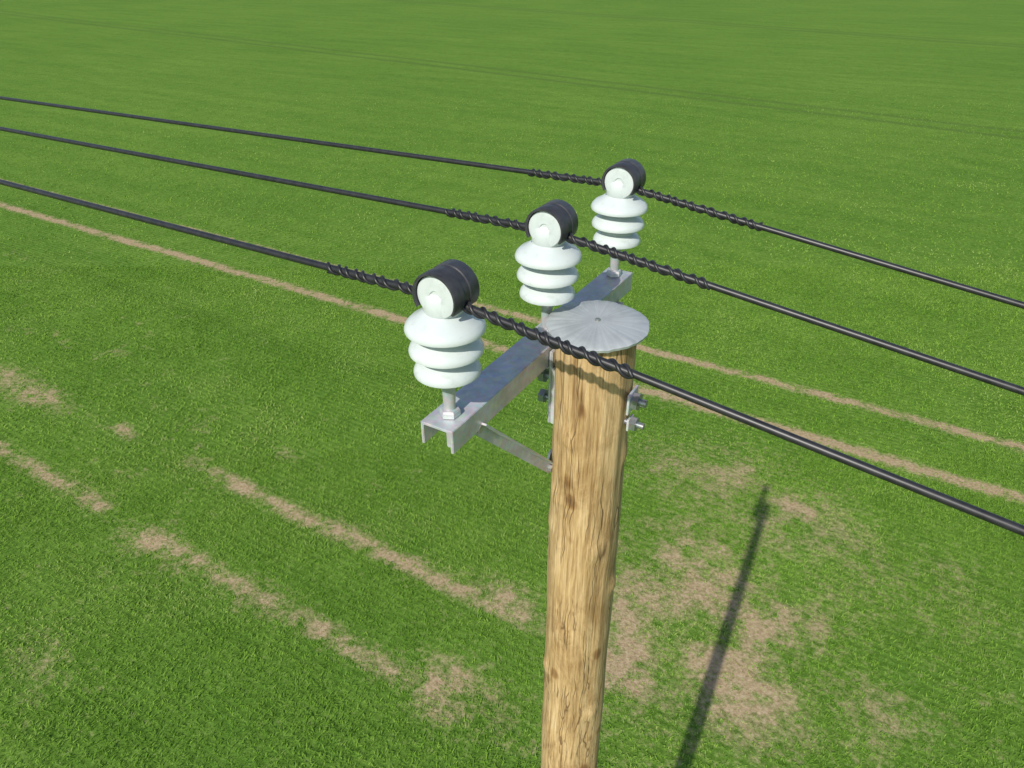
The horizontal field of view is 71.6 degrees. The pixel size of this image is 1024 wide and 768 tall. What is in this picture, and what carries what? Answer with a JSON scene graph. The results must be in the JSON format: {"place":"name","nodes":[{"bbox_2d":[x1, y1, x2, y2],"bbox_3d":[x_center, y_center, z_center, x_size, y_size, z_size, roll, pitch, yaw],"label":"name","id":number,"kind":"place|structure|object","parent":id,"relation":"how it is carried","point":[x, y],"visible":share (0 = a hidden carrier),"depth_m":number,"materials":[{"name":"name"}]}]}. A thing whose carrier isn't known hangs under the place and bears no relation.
{"place":"outdoors","nodes":[
{"label":"outdoors","id":0,"kind":"place"},
{"bbox_2d":[0,0,1023,767],"bbox_3d":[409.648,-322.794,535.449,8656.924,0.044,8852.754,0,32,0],"label":"field ground","id":1,"kind":"structure","parent":0,"point":[552,60],"depth_m":20.07,"materials":[{"name":"green plant"}]},
{"bbox_2d":[421,267,648,767],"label":"utility pole","id":2,"kind":"object","parent":1,"relation":"on","point":[590,418],"visible":0.97,"depth_m":1.64,"materials":[{"name":"brown wood"}]},
{"bbox_2d":[404,259,485,447],"bbox_3d":[-0.116,-0.039,1.270,0.143,0.368,0.143,3,32,4],"label":"pin insulator","id":3,"kind":"object","parent":2,"relation":"attached to","point":[444,332],"visible":0.94,"depth_m":1.19,"materials":[{"name":"ceramic"}]},
{"bbox_2d":[0,179,1023,535],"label":"power cable","id":4,"kind":"object","parent":3,"relation":"attached to","point":[546,339],"visible":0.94,"depth_m":1.09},
{"bbox_2d":[515,199,581,335],"bbox_3d":[0.077,-0.212,1.547,0.143,0.368,0.143,0,32,0],"label":"pin insulator","id":5,"kind":"object","parent":2,"relation":"attached to","point":[548,257],"visible":0.96,"depth_m":1.47,"materials":[{"name":"ceramic"}]},
{"bbox_2d":[0,127,1023,395],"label":"power cable","id":6,"kind":"object","parent":5,"relation":"attached to","point":[684,277],"visible":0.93,"depth_m":1.42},
{"bbox_2d":[591,158,647,276],"bbox_3d":[0.270,-0.385,1.823,0.143,0.368,0.143,-3,32,-4],"label":"pin insulator","id":7,"kind":"object","parent":2,"relation":"attached to","point":[619,206],"visible":0.97,"depth_m":1.75,"materials":[{"name":"ceramic"}]},
{"bbox_2d":[0,96,1023,308],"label":"power cable","id":8,"kind":"object","parent":7,"relation":"attached to","point":[684,203],"visible":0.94,"depth_m":1.74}
]}

